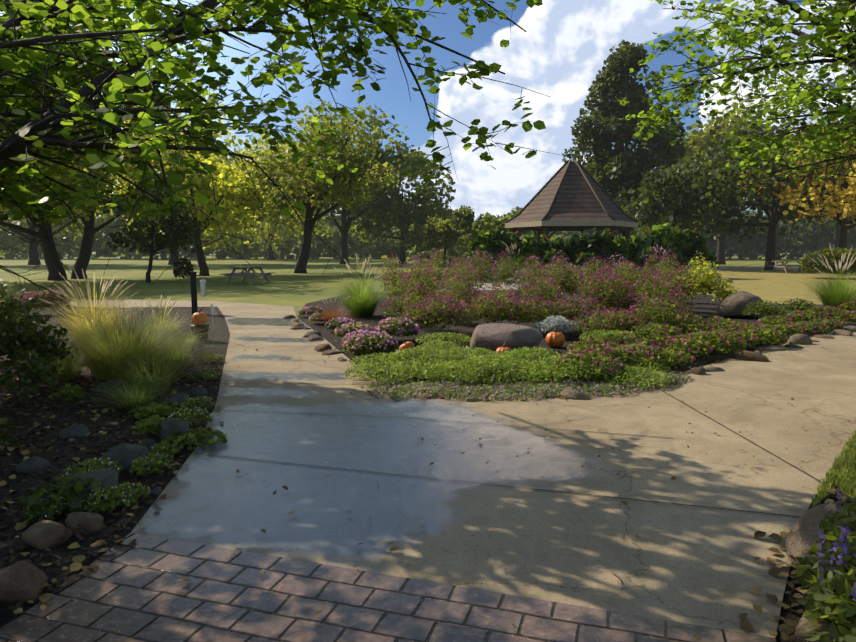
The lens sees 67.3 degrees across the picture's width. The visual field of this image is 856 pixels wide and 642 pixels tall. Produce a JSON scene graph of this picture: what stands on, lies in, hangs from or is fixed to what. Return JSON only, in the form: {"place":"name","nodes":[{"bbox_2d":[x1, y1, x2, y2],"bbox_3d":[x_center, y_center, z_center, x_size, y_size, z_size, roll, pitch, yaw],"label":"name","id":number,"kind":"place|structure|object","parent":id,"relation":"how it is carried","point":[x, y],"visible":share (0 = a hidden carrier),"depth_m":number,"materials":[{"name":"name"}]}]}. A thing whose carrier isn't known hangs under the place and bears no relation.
{"place":"outdoors","nodes":[
{"label":"outdoors","id":0,"kind":"place"},
{"bbox_2d":[0,296,216,307],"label":"cross path","id":1,"kind":"structure","parent":0,"point":[187,303],"depth_m":18.56,"materials":[{"name":"concrete"}]},
{"bbox_2d":[0,296,229,627],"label":"bed soil","id":2,"kind":"structure","parent":0,"point":[7,616],"depth_m":5.32,"materials":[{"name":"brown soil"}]},
{"bbox_2d":[0,279,77,391],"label":"dark shrub","id":3,"kind":"object","parent":2,"relation":"on","point":[16,337],"visible":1,"depth_m":6.88,"materials":[{"name":"green plant"}]},
{"bbox_2d":[13,288,70,309],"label":"sedum plant","id":4,"kind":"object","parent":2,"relation":"on","point":[41,295],"visible":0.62,"depth_m":15.22,"materials":[{"name":"pink plant"}]},
{"bbox_2d":[0,405,102,516],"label":"ground plant","id":5,"kind":"object","parent":2,"relation":"on","point":[60,489],"visible":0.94,"depth_m":3.96,"materials":[{"name":"green plant"}]},
{"bbox_2d":[4,332,117,380],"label":"grass plant","id":6,"kind":"object","parent":2,"relation":"on","point":[66,373],"depth_m":7.86,"materials":[{"name":"green plant"}]},
{"bbox_2d":[25,269,163,350],"bbox_3d":[-5.303,-0.174,10.087,2.540,1.305,2.647,0,7,1],"label":"grass plant","id":7,"kind":"object","parent":2,"relation":"on","point":[79,310],"depth_m":9.98,"materials":[{"name":"plant"}]},
{"bbox_2d":[0,341,216,605],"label":"fallen leaves","id":8,"kind":"object","parent":2,"relation":"on","point":[19,526],"visible":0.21,"depth_m":5.20,"materials":[{"name":"brown plant"}]},
{"bbox_2d":[14,404,223,612],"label":"leaf litter","id":9,"kind":"object","parent":2,"relation":"on","point":[75,566],"visible":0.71,"depth_m":3.28,"materials":[{"name":"brown plant"}]},
{"bbox_2d":[21,352,224,521],"bbox_3d":[-2.457,0.783,6.509,0.806,0.165,5.582,-1,7,-9],"label":"alyssum plant","id":10,"kind":"object","parent":2,"relation":"on","point":[109,494],"visible":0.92,"depth_m":4.50,"materials":[{"name":"green plant"}]},
{"bbox_2d":[58,371,198,414],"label":"grass plant","id":11,"kind":"object","parent":2,"relation":"on","point":[132,399],"depth_m":6.52,"materials":[{"name":"green plant"}]},
{"bbox_2d":[2,297,258,380],"bbox_3d":[-3.855,0.181,8.109,3.471,1.048,3.592,0,7,1],"label":"grass plant","id":12,"kind":"object","parent":2,"relation":"on","point":[132,341],"depth_m":7.91,"materials":[{"name":"green plant"}]},
{"bbox_2d":[49,364,227,450],"bbox_3d":[-2.934,0.786,6.245,1.335,0.234,3.227,-4,7,-29],"label":"ground plant","id":13,"kind":"object","parent":2,"relation":"on","point":[165,408],"visible":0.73,"depth_m":5.56,"materials":[{"name":"green plant"}]},
{"bbox_2d":[71,344,223,391],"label":"grass plant","id":14,"kind":"object","parent":2,"relation":"on","point":[148,377],"depth_m":7.33,"materials":[{"name":"green plant"}]},
{"bbox_2d":[133,295,191,341],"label":"grass plant","id":15,"kind":"object","parent":2,"relation":"on","point":[160,308],"depth_m":11.09,"materials":[{"name":"green plant"}]},
{"bbox_2d":[109,334,231,368],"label":"grass plant","id":16,"kind":"object","parent":2,"relation":"on","point":[178,361],"depth_m":8.68,"materials":[{"name":"green plant"}]},
{"bbox_2d":[162,326,214,351],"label":"grass plant","id":17,"kind":"object","parent":2,"relation":"on","point":[186,341],"depth_m":10.09,"materials":[{"name":"green plant"}]},
{"bbox_2d":[189,272,206,313],"bbox_3d":[-5.603,-0.682,15.689,0.420,1.040,0.210,0,7,1],"label":"lantern post","id":18,"kind":"object","parent":2,"relation":"on","point":[194,293],"visible":1,"depth_m":15.62,"materials":[{"name":"grey metal"}]},
{"bbox_2d":[190,324,209,341],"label":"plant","id":19,"kind":"object","parent":2,"relation":"on","point":[206,326],"visible":0.67,"depth_m":11.10,"materials":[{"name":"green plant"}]},
{"bbox_2d":[191,307,207,324],"bbox_3d":[-3.973,-0.076,11.175,0.271,0.319,0.261,6,9,43],"label":"pumpkin","id":20,"kind":"object","parent":19,"relation":"on","point":[203,315],"visible":0.81,"depth_m":11.09,"materials":[{"name":"brown"}]},
{"bbox_2d":[211,304,216,341],"bbox_3d":[-3.659,0.041,11.019,0.099,0.665,0.020,-1,7,-11],"label":"garden stake","id":21,"kind":"object","parent":2,"relation":"on","point":[212,310],"visible":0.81,"depth_m":10.99,"materials":[{"name":"white paint"}]},
{"bbox_2d":[0,249,853,629],"bbox_3d":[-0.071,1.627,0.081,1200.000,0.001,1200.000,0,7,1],"label":"lawn ground","id":22,"kind":"structure","parent":0,"point":[286,285],"depth_m":33.87,"materials":[{"name":"green plant"}]},
{"bbox_2d":[9,225,81,253],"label":"tree","id":23,"kind":"object","parent":22,"relation":"on","point":[74,251],"visible":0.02,"depth_m":113.51,"materials":[{"name":"green plant"}]},
{"bbox_2d":[0,98,101,212],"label":"tree","id":24,"kind":"object","parent":22,"relation":"on","point":[54,176],"visible":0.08,"depth_m":28.91,"materials":[{"name":"green plant"}]},
{"bbox_2d":[0,160,125,264],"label":"tree","id":25,"kind":"object","parent":22,"relation":"on","point":[34,256],"visible":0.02,"depth_m":59.64,"materials":[{"name":"green plant"}]},
{"bbox_2d":[0,58,200,280],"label":"tree","id":26,"kind":"object","parent":22,"relation":"on","point":[53,272],"visible":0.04,"depth_m":31.52,"materials":[{"name":"green plant"}]},
{"bbox_2d":[50,149,169,278],"bbox_3d":[-17.223,-5.847,33.137,6.335,7.534,6.472,2,7,20],"label":"tree","id":27,"kind":"object","parent":22,"relation":"on","point":[82,259],"visible":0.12,"depth_m":33.15,"materials":[{"name":"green plant"}]},
{"bbox_2d":[98,171,202,282],"bbox_3d":[-12.367,-4.167,29.474,4.408,5.028,4.126,6,9,43],"label":"tree","id":28,"kind":"object","parent":22,"relation":"on","point":[160,241],"visible":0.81,"depth_m":29.41,"materials":[{"name":"green plant"}]},
{"bbox_2d":[98,208,229,254],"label":"tree","id":29,"kind":"object","parent":22,"relation":"on","point":[114,223],"visible":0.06,"depth_m":86.53,"materials":[{"name":"green plant"}]},
{"bbox_2d":[172,257,193,277],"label":"cone shrub","id":30,"kind":"object","parent":22,"relation":"on","point":[188,266],"visible":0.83,"depth_m":30.25,"materials":[{"name":"green plant"}]},
{"bbox_2d":[105,89,268,264],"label":"tree","id":31,"kind":"object","parent":22,"relation":"on","point":[219,158],"visible":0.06,"depth_m":61.31,"materials":[{"name":"green plant"}]},
{"bbox_2d":[104,134,279,275],"bbox_3d":[-13.936,-6.658,37.217,10.015,8.217,9.040,0,7,1],"label":"tree","id":32,"kind":"object","parent":22,"relation":"on","point":[228,183],"visible":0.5,"depth_m":35.94,"materials":[{"name":"green plant"}]},
{"bbox_2d":[0,213,417,258],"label":"treeline","id":33,"kind":"object","parent":22,"relation":"on","point":[328,234],"visible":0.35,"depth_m":89.49,"materials":[{"name":"green plant"}]},
{"bbox_2d":[220,266,273,283],"bbox_3d":[-8.223,-2.092,29.359,1.680,0.788,1.900,2,7,16],"label":"picnic table","id":34,"kind":"object","parent":22,"relation":"on","point":[246,273],"visible":0.98,"depth_m":28.91,"materials":[{"name":"grey wood"}]},
{"bbox_2d":[226,134,328,259],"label":"tree","id":35,"kind":"object","parent":22,"relation":"on","point":[268,234],"visible":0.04,"depth_m":79.88,"materials":[{"name":"green plant"}]},
{"bbox_2d":[0,0,563,319],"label":"tree","id":36,"kind":"object","parent":22,"relation":"on","point":[44,45],"visible":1,"depth_m":5.44,"materials":[{"name":"green plant"}]},
{"bbox_2d":[276,208,340,234],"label":"tree","id":37,"kind":"object","parent":22,"relation":"on","point":[331,221],"visible":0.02,"depth_m":116.99,"materials":[{"name":"green plant"}]},
{"bbox_2d":[231,99,399,272],"bbox_3d":[-7.239,-7.964,40.064,10.846,10.164,10.268,0,7,1],"label":"tree","id":38,"kind":"object","parent":22,"relation":"on","point":[338,189],"visible":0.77,"depth_m":38.25,"materials":[{"name":"green plant"}]},
{"bbox_2d":[270,102,429,263],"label":"tree","id":39,"kind":"object","parent":22,"relation":"on","point":[400,159],"visible":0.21,"depth_m":60.13,"materials":[{"name":"green plant"}]},
{"bbox_2d":[316,211,391,252],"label":"tree","id":40,"kind":"object","parent":22,"relation":"on","point":[337,217],"visible":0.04,"depth_m":117.13,"materials":[{"name":"green plant"}]},
{"bbox_2d":[0,533,775,641],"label":"paver paving","id":41,"kind":"structure","parent":22,"relation":"on","point":[132,591],"depth_m":2.86,"materials":[{"name":"brick"}]},
{"bbox_2d":[350,147,455,263],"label":"tree","id":42,"kind":"object","parent":22,"relation":"on","point":[395,214],"visible":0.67,"depth_m":63.00,"materials":[{"name":"green plant"}]},
{"bbox_2d":[372,210,465,258],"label":"tree","id":43,"kind":"object","parent":22,"relation":"on","point":[387,245],"visible":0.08,"depth_m":87.93,"materials":[{"name":"green plant"}]},
{"bbox_2d":[392,207,455,246],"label":"tree","id":44,"kind":"object","parent":22,"relation":"on","point":[437,237],"visible":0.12,"depth_m":78.55,"materials":[{"name":"green plant"}]},
{"bbox_2d":[0,210,855,255],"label":"treeline","id":45,"kind":"object","parent":22,"relation":"on","point":[293,252],"depth_m":132.44,"materials":[{"name":"green plant"}]},
{"bbox_2d":[419,214,463,265],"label":"tree","id":46,"kind":"object","parent":22,"relation":"on","point":[435,227],"visible":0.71,"depth_m":54.48,"materials":[{"name":"green plant"}]},
{"bbox_2d":[448,205,511,264],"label":"tree","id":47,"kind":"object","parent":22,"relation":"on","point":[470,229],"visible":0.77,"depth_m":50.18,"materials":[{"name":"green plant"}]},
{"bbox_2d":[499,208,531,237],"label":"tree","id":48,"kind":"object","parent":22,"relation":"on","point":[508,216],"visible":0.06,"depth_m":60.12,"materials":[{"name":"green plant"}]},
{"bbox_2d":[406,234,634,262],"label":"shrubs","id":49,"kind":"object","parent":22,"relation":"on","point":[451,251],"visible":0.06,"depth_m":67.66,"materials":[{"name":"green plant"}]},
{"bbox_2d":[511,206,582,237],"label":"tree","id":50,"kind":"object","parent":22,"relation":"on","point":[566,233],"visible":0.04,"depth_m":113.04,"materials":[{"name":"green plant"}]},
{"bbox_2d":[505,157,637,273],"bbox_3d":[8.756,-6.378,39.322,8.038,7.181,7.332,0,7,1],"label":"gazebo","id":51,"kind":"object","parent":22,"relation":"on","point":[572,194],"visible":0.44,"depth_m":37.51,"materials":[{"name":"brown wood"}]},
{"bbox_2d":[561,39,685,241],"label":"tree","id":52,"kind":"object","parent":22,"relation":"on","point":[624,169],"visible":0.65,"depth_m":54.78,"materials":[{"name":"green plant"}]},
{"bbox_2d":[630,213,737,244],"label":"tree","id":53,"kind":"object","parent":22,"relation":"on","point":[638,230],"depth_m":93.07,"materials":[{"name":"green plant"}]},
{"bbox_2d":[613,165,756,242],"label":"tree","id":54,"kind":"object","parent":22,"relation":"on","point":[645,210],"visible":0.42,"depth_m":47.25,"materials":[{"name":"green plant"}]},
{"bbox_2d":[660,99,793,264],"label":"tree","id":55,"kind":"object","parent":22,"relation":"on","point":[695,142],"visible":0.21,"depth_m":58.88,"materials":[{"name":"green plant"}]},
{"bbox_2d":[606,0,855,254],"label":"tree","id":56,"kind":"object","parent":22,"relation":"on","point":[828,30],"visible":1,"depth_m":9.19,"materials":[{"name":"green plant"}]},
{"bbox_2d":[725,210,762,252],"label":"tree","id":57,"kind":"object","parent":22,"relation":"on","point":[745,211],"visible":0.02,"depth_m":131.93,"materials":[{"name":"green plant"}]},
{"bbox_2d":[644,215,855,259],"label":"treeline","id":58,"kind":"object","parent":22,"relation":"on","point":[813,244],"visible":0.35,"depth_m":84.32,"materials":[{"name":"green plant"}]},
{"bbox_2d":[776,487,852,641],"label":"bed soil","id":59,"kind":"structure","parent":22,"relation":"on","point":[784,613],"depth_m":3.03,"materials":[{"name":"brown soil"}]},
{"bbox_2d":[780,488,855,641],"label":"fallen leaves","id":60,"kind":"object","parent":59,"relation":"on","point":[794,581],"visible":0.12,"depth_m":3.02,"materials":[{"name":"brown plant"}]},
{"bbox_2d":[786,502,855,641],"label":"tan rock","id":61,"kind":"object","parent":59,"relation":"on","point":[803,534],"visible":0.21,"depth_m":3.28,"materials":[{"name":"beige stone"}]},
{"bbox_2d":[791,497,855,641],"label":"salvia plant","id":62,"kind":"object","parent":59,"relation":"on","point":[839,611],"visible":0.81,"depth_m":2.58,"materials":[{"name":"green plant"}]},
{"bbox_2d":[817,488,855,606],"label":"purple flowers","id":63,"kind":"object","parent":62,"relation":"on","point":[845,532],"visible":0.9,"depth_m":2.52,"materials":[{"name":"plant"}]},
{"bbox_2d":[778,199,855,247],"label":"tree","id":64,"kind":"object","parent":22,"relation":"on","point":[834,238],"depth_m":73.42,"materials":[{"name":"green plant"}]},
{"bbox_2d":[808,430,855,509],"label":"turf grass","id":65,"kind":"structure","parent":22,"relation":"on","point":[837,476],"depth_m":4.49,"materials":[{"name":"green plant"}]},
{"bbox_2d":[0,0,855,246],"label":"sky","id":66,"kind":"structure","parent":0,"point":[563,47],"materials":[{"name":"blue"}]},
{"bbox_2d":[177,411,727,640],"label":"fallen leaves","id":67,"kind":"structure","parent":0,"point":[698,637],"depth_m":3.45,"materials":[{"name":"brown plant"}]},
{"bbox_2d":[131,301,855,637],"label":"concrete path","id":68,"kind":"structure","parent":0,"point":[671,563],"depth_m":4.50,"materials":[{"name":"beige concrete"}]},
{"bbox_2d":[221,324,368,400],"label":"leaf litter","id":69,"kind":"object","parent":68,"relation":"on","point":[290,372],"visible":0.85,"depth_m":9.00,"materials":[{"name":"brown plant"}]},
{"bbox_2d":[210,409,391,416],"bbox_3d":[-1.209,0.895,6.244,1.926,0.001,0.012,1,7,9],"label":"joint line","id":70,"kind":"object","parent":68,"relation":"on","point":[309,413],"visible":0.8,"depth_m":6.23,"materials":[{"name":"black concrete"}]},
{"bbox_2d":[195,453,800,516],"bbox_3d":[0.206,1.102,4.431,4.215,0.001,0.012,2,7,16],"label":"joint line","id":71,"kind":"object","parent":68,"relation":"on","point":[514,486],"visible":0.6,"depth_m":4.31,"materials":[{"name":"black concrete"}]},
{"bbox_2d":[405,417,669,437],"bbox_3d":[0.909,0.950,5.764,2.426,0.001,0.012,2,7,16],"label":"joint line","id":72,"kind":"object","parent":68,"relation":"on","point":[539,427],"visible":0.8,"depth_m":5.71,"materials":[{"name":"black concrete"}]},
{"bbox_2d":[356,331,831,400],"bbox_3d":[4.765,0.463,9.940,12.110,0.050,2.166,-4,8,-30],"label":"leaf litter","id":73,"kind":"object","parent":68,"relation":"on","point":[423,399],"visible":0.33,"depth_m":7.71,"materials":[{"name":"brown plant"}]},
{"bbox_2d":[415,398,850,479],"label":"leaf litter","id":74,"kind":"object","parent":68,"relation":"on","point":[672,478],"visible":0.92,"depth_m":5.10,"materials":[{"name":"brown plant"}]},
{"bbox_2d":[656,387,820,481],"bbox_3d":[2.661,0.920,6.025,0.012,0.001,3.248,0,7,-1],"label":"joint line","id":75,"kind":"object","parent":68,"relation":"on","point":[744,437],"visible":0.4,"depth_m":5.39,"materials":[{"name":"black concrete"}]},
{"bbox_2d":[738,505,809,635],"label":"leaf litter","id":76,"kind":"object","parent":68,"relation":"on","point":[789,626],"visible":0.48,"depth_m":2.95,"materials":[{"name":"brown plant"}]},
{"bbox_2d":[754,324,855,350],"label":"edging stones","id":77,"kind":"object","parent":68,"relation":"on","point":[802,339],"visible":0.62,"depth_m":10.71,"materials":[{"name":"stone"}]},
{"bbox_2d":[298,289,855,396],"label":"bed soil","id":78,"kind":"structure","parent":0,"point":[705,308],"depth_m":12.77,"materials":[{"name":"brown soil"}]},
{"bbox_2d":[306,295,361,322],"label":"grass plant","id":79,"kind":"object","parent":78,"relation":"on","point":[332,315],"depth_m":13.33,"materials":[{"name":"brown plant"}]},
{"bbox_2d":[311,254,398,317],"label":"grass plant","id":80,"kind":"object","parent":78,"relation":"on","point":[363,303],"depth_m":14.89,"materials":[{"name":"green plant"}]},
{"bbox_2d":[298,306,418,354],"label":"mum plant","id":81,"kind":"object","parent":78,"relation":"on","point":[358,337],"visible":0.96,"depth_m":10.82,"materials":[{"name":"pink plant"}]},
{"bbox_2d":[399,339,414,351],"bbox_3d":[-0.342,0.383,9.868,0.257,0.259,0.247,-28,2,10],"label":"pumpkin","id":82,"kind":"object","parent":78,"relation":"on","point":[407,345],"visible":0.6,"depth_m":9.79,"materials":[{"name":"brown"}]},
{"bbox_2d":[495,342,509,353],"bbox_3d":[1.113,0.427,9.406,0.255,0.242,0.246,5,8,36],"label":"pumpkin","id":83,"kind":"object","parent":78,"relation":"on","point":[499,349],"visible":0.35,"depth_m":9.35,"materials":[{"name":"brown"}]},
{"bbox_2d":[470,323,542,350],"bbox_3d":[1.246,0.248,10.172,1.147,0.370,1.019,0,7,1],"label":"boulder","id":84,"kind":"object","parent":78,"relation":"on","point":[493,336],"visible":0.81,"depth_m":9.84,"materials":[{"name":"stone"}]},
{"bbox_2d":[343,329,674,386],"bbox_3d":[1.398,0.406,9.179,4.894,0.264,3.950,0,7,1],"label":"juniper plant","id":85,"kind":"object","parent":78,"relation":"on","point":[514,363],"visible":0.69,"depth_m":7.86,"materials":[{"name":"green plant"}]},
{"bbox_2d":[366,370,692,400],"bbox_3d":[1.309,0.731,7.409,4.034,0.077,1.288,-1,7,-8],"label":"thyme plant","id":86,"kind":"object","parent":78,"relation":"on","point":[508,390],"visible":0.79,"depth_m":7.20,"materials":[{"name":"green plant"}]},
{"bbox_2d":[400,245,670,283],"bbox_3d":[3.530,-1.773,20.645,8.841,1.301,2.010,0,7,1],"label":"tall bed plant","id":87,"kind":"object","parent":78,"relation":"on","point":[539,261],"visible":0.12,"depth_m":20.68,"materials":[{"name":"green plant"}]},
{"bbox_2d":[380,248,698,332],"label":"flowering shrubs","id":88,"kind":"object","parent":78,"relation":"on","point":[608,290],"visible":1,"depth_m":13.07,"materials":[{"name":"purple plant"}]},
{"bbox_2d":[545,327,564,346],"bbox_3d":[2.076,0.251,10.471,0.327,0.342,0.315,0,7,-3],"label":"pumpkin","id":89,"kind":"object","parent":78,"relation":"on","point":[555,338],"visible":1,"depth_m":10.37,"materials":[{"name":"brown"}]},
{"bbox_2d":[530,315,585,332],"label":"dusty miller plant","id":90,"kind":"object","parent":78,"relation":"on","point":[552,324],"visible":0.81,"depth_m":11.47,"materials":[{"name":"silver plant"}]},
{"bbox_2d":[282,315,852,401],"bbox_3d":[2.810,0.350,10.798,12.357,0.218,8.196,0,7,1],"label":"edging stones","id":91,"kind":"object","parent":78,"relation":"on","point":[738,354],"depth_m":9.19,"materials":[{"name":"stone"}]},
{"bbox_2d":[579,274,667,290],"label":"zinnia plant","id":92,"kind":"object","parent":78,"relation":"on","point":[619,281],"visible":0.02,"depth_m":19.21,"materials":[{"name":"green plant"}]},
{"bbox_2d":[667,251,739,301],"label":"shrub","id":93,"kind":"object","parent":78,"relation":"on","point":[704,286],"visible":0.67,"depth_m":15.58,"materials":[{"name":"yellow plant"}]},
{"bbox_2d":[552,300,855,379],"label":"petunia plant","id":94,"kind":"object","parent":78,"relation":"on","point":[728,333],"visible":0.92,"depth_m":9.81,"materials":[{"name":"green plant"}]},
{"bbox_2d":[625,298,816,343],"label":"bed plant","id":95,"kind":"object","parent":78,"relation":"on","point":[759,308],"visible":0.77,"depth_m":13.57,"materials":[{"name":"green plant"}]},
{"bbox_2d":[717,291,761,316],"bbox_3d":[7.292,-0.413,15.007,1.089,0.578,1.010,0,7,1],"label":"boulder","id":96,"kind":"object","parent":78,"relation":"on","point":[734,304],"visible":0.83,"depth_m":14.67,"materials":[{"name":"grey stone"}]},
{"bbox_2d":[796,243,855,310],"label":"grass plant","id":97,"kind":"object","parent":78,"relation":"on","point":[834,296],"depth_m":15.81,"materials":[{"name":"green plant"}]},
{"bbox_2d":[479,225,719,270],"bbox_3d":[8.833,-3.794,33.826,12.687,2.562,3.388,0,7,1],"label":"canna plant","id":98,"kind":"object","parent":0,"point":[691,242],"depth_m":33.51,"materials":[{"name":"green plant"}]},
{"bbox_2d":[468,223,679,263],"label":"canna plant","id":99,"kind":"object","parent":98,"relation":"attached to","point":[530,244],"visible":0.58,"depth_m":33.77,"materials":[{"name":"green plant"}]},
{"bbox_2d":[437,267,834,294],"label":"gravel path","id":100,"kind":"structure","parent":0,"point":[720,269],"depth_m":29.03,"materials":[{"name":"grey gravel"}]},
{"bbox_2d":[496,242,525,278],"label":"flowering plant","id":101,"kind":"object","parent":100,"relation":"on","point":[515,263],"visible":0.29,"depth_m":32.82,"materials":[{"name":"green plant"}]},
{"bbox_2d":[503,276,732,283],"bbox_3d":[8.836,-1.973,30.340,11.019,0.315,2.459,-1,7,-11],"label":"mound rock","id":102,"kind":"object","parent":100,"relation":"on","point":[514,279],"visible":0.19,"depth_m":29.10,"materials":[{"name":"grey stone"}]},
{"bbox_2d":[459,262,719,278],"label":"flowering shrubs","id":103,"kind":"object","parent":102,"relation":"on","point":[517,273],"visible":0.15,"depth_m":30.70,"materials":[{"name":"green plant"}]},
{"bbox_2d":[650,244,671,266],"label":"flowering plant","id":104,"kind":"object","parent":100,"relation":"on","point":[663,253],"visible":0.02,"depth_m":32.92,"materials":[{"name":"pink plant"}]},
{"bbox_2d":[687,268,855,304],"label":"leafy lawn","id":105,"kind":"structure","parent":0,"point":[778,285],"depth_m":29.82,"materials":[{"name":"green plant"}]},
{"bbox_2d":[666,113,855,270],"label":"tree","id":106,"kind":"object","parent":105,"relation":"on","point":[775,215],"visible":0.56,"depth_m":43.59,"materials":[{"name":"green plant"}]},
{"bbox_2d":[767,261,812,272],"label":"picnic table","id":107,"kind":"object","parent":105,"relation":"on","point":[783,265],"visible":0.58,"depth_m":41.10,"materials":[{"name":"grey wood"}]},
{"bbox_2d":[736,120,855,273],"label":"tree","id":108,"kind":"object","parent":105,"relation":"on","point":[846,193],"visible":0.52,"depth_m":38.91,"materials":[{"name":"yellow plant"}]},
{"bbox_2d":[800,247,855,273],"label":"round shrub","id":109,"kind":"object","parent":105,"relation":"on","point":[807,264],"visible":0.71,"depth_m":32.83,"materials":[{"name":"green plant"}]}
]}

